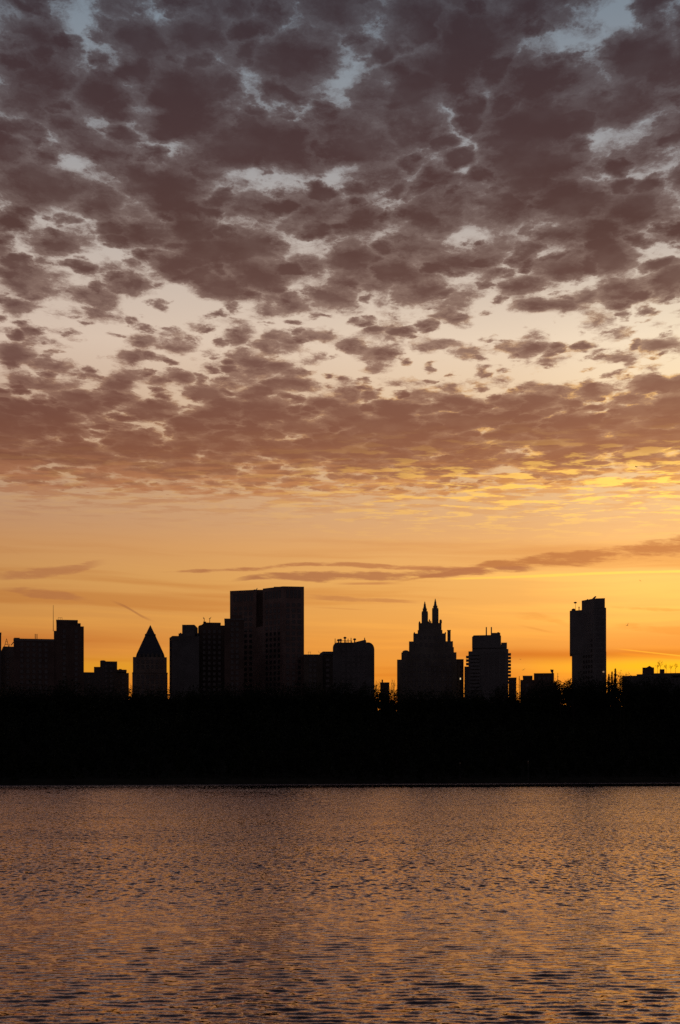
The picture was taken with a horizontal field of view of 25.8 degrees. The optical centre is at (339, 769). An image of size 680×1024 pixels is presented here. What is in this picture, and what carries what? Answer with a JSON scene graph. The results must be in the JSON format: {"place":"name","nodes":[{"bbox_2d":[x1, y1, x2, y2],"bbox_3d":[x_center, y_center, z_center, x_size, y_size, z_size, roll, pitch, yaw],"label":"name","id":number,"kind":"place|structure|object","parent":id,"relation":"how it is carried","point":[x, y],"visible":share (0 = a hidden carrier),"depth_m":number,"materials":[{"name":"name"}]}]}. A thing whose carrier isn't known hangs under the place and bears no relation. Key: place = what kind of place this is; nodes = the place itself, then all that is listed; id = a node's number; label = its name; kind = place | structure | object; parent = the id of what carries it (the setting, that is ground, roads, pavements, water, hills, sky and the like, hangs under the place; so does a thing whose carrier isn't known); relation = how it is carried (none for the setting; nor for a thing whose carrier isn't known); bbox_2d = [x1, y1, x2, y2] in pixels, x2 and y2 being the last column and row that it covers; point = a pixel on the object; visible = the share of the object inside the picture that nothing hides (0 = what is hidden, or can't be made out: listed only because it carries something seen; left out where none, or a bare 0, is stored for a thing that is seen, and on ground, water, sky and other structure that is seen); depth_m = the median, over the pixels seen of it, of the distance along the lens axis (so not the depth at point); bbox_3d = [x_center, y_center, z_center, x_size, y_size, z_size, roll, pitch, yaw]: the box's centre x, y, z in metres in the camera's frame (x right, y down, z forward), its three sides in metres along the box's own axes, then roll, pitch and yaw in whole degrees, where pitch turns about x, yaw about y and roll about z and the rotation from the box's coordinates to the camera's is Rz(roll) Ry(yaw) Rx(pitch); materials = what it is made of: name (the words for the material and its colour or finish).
{"place":"outdoors","nodes":[
{"label":"outdoors","id":0,"kind":"place"},
{"bbox_2d":[0,782,679,1023],"bbox_3d":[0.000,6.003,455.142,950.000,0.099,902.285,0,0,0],"label":"water","id":1,"kind":"structure","parent":0,"point":[462,903],"depth_m":66.67,"materials":[{"name":"brown liquid"}]},
{"bbox_2d":[0,730,679,784],"bbox_3d":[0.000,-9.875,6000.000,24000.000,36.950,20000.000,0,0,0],"label":"ground","id":2,"kind":"structure","parent":0,"point":[114,778],"depth_m":668.28,"materials":[{"name":"black soil"}]},
{"bbox_2d":[0,632,0,696],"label":"tower block","id":3,"kind":"structure","parent":2,"relation":"on","point":[0,661],"depth_m":931.93,"materials":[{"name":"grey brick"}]},
{"bbox_2d":[1,639,13,696],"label":"tower block","id":4,"kind":"structure","parent":2,"relation":"on","point":[7,665],"depth_m":940.33,"materials":[{"name":"concrete"}]},
{"bbox_2d":[13,634,53,696],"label":"tower block","id":5,"kind":"structure","parent":2,"relation":"on","point":[33,661],"depth_m":900.25,"materials":[{"name":"brown brick"}]},
{"bbox_2d":[53,617,83,696],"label":"tower block","id":6,"kind":"structure","parent":2,"relation":"on","point":[69,649],"depth_m":905.35,"materials":[{"name":"brown brick"}]},
{"bbox_2d":[84,660,128,699],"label":"tower block","id":7,"kind":"structure","parent":2,"relation":"on","point":[107,673],"depth_m":980.28,"materials":[{"name":"grey brick"}]},
{"bbox_2d":[132,625,167,696],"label":"tower block","id":8,"kind":"structure","parent":2,"relation":"on","point":[149,665],"depth_m":950.78,"materials":[{"name":"brick"}]},
{"bbox_2d":[169,625,199,698],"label":"tower block","id":9,"kind":"structure","parent":2,"relation":"on","point":[184,658],"depth_m":901.80,"materials":[{"name":"grey brick"}]},
{"bbox_2d":[198,617,223,695],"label":"tower block","id":10,"kind":"structure","parent":2,"relation":"on","point":[211,656],"depth_m":930.07,"materials":[{"name":"brown brick"}]},
{"bbox_2d":[224,615,243,712],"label":"tower block","id":11,"kind":"structure","parent":2,"relation":"on","point":[234,650],"depth_m":900.03,"materials":[{"name":"brown brick"}]},
{"bbox_2d":[230,586,303,697],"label":"tower block","id":12,"kind":"structure","parent":2,"relation":"on","point":[273,617],"depth_m":949.18,"materials":[{"name":"brown brick"}]},
{"bbox_2d":[304,652,322,704],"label":"tower block","id":13,"kind":"structure","parent":2,"relation":"on","point":[313,667],"depth_m":929.99,"materials":[{"name":"brick"}]},
{"bbox_2d":[320,651,332,693],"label":"tower block","id":14,"kind":"structure","parent":2,"relation":"on","point":[328,667],"depth_m":934.99,"materials":[{"name":"brick"}]},
{"bbox_2d":[0,671,679,783],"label":"wood","id":15,"kind":"object","parent":2,"relation":"on","point":[67,716],"visible":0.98,"depth_m":714.23,"materials":[{"name":"black plant"}]},
{"bbox_2d":[333,637,373,708],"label":"tower block","id":16,"kind":"structure","parent":2,"relation":"on","point":[353,661],"depth_m":899.99,"materials":[{"name":"grey brick"}]},
{"bbox_2d":[380,680,388,693],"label":"tower block","id":17,"kind":"structure","parent":2,"relation":"on","point":[385,684],"depth_m":859.99,"materials":[{"name":"brown brick"}]},
{"bbox_2d":[397,599,459,718],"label":"apartment building","id":18,"kind":"structure","parent":2,"relation":"on","point":[428,660],"depth_m":950.94,"materials":[{"name":"stone"}]},
{"bbox_2d":[457,659,463,697],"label":"tower block","id":19,"kind":"structure","parent":2,"relation":"on","point":[461,673],"depth_m":961.96,"materials":[{"name":"brown brick"}]},
{"bbox_2d":[464,627,510,703],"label":"apartment building","id":20,"kind":"structure","parent":2,"relation":"on","point":[487,668],"depth_m":910.27,"materials":[{"name":"concrete"}]},
{"bbox_2d":[509,677,516,699],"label":"tower block","id":21,"kind":"structure","parent":2,"relation":"on","point":[512,685],"depth_m":940.00,"materials":[{"name":"grey brick"}]},
{"bbox_2d":[520,669,555,699],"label":"tower block","id":22,"kind":"structure","parent":2,"relation":"on","point":[538,677],"depth_m":880.40,"materials":[{"name":"brown brick"}]},
{"bbox_2d":[552,680,567,737],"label":"ragged tree","id":23,"kind":"object","parent":2,"relation":"on","point":[559,687],"visible":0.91,"depth_m":799.69,"materials":[{"name":"black plant"}]},
{"bbox_2d":[562,678,580,737],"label":"ragged tree","id":24,"kind":"object","parent":2,"relation":"on","point":[568,681],"visible":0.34,"depth_m":803.55,"materials":[{"name":"black plant"}]},
{"bbox_2d":[561,680,583,730],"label":"ragged tree","id":25,"kind":"object","parent":2,"relation":"on","point":[567,692],"visible":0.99,"depth_m":790.13,"materials":[{"name":"black plant"}]},
{"bbox_2d":[570,596,605,695],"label":"tower block","id":26,"kind":"structure","parent":2,"relation":"on","point":[588,637],"depth_m":904.69,"materials":[{"name":"concrete"}]},
{"bbox_2d":[606,674,611,732],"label":"poplar tree","id":27,"kind":"object","parent":2,"relation":"on","point":[608,698],"visible":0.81,"depth_m":799.55,"materials":[{"name":"black plant"}]},
{"bbox_2d":[610,672,614,721],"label":"poplar tree","id":28,"kind":"object","parent":2,"relation":"on","point":[612,697],"visible":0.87,"depth_m":805.68,"materials":[{"name":"black plant"}]},
{"bbox_2d":[612,668,618,739],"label":"poplar tree","id":29,"kind":"object","parent":2,"relation":"on","point":[615,709],"visible":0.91,"depth_m":799.60,"materials":[{"name":"black plant"}]},
{"bbox_2d":[610,676,630,728],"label":"bare tree","id":30,"kind":"object","parent":2,"relation":"on","point":[620,694],"visible":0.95,"depth_m":805.74,"materials":[{"name":"black plant"}]},
{"bbox_2d":[620,675,631,726],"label":"bare tree","id":31,"kind":"object","parent":2,"relation":"on","point":[624,685],"visible":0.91,"depth_m":811.78,"materials":[{"name":"black plant"}]},
{"bbox_2d":[622,666,679,715],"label":"tower block","id":32,"kind":"structure","parent":2,"relation":"on","point":[649,670],"depth_m":860.88,"materials":[{"name":"grey brick"}]},
{"bbox_2d":[0,0,679,709],"label":"sky","id":33,"kind":"structure","parent":0,"point":[371,308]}
]}

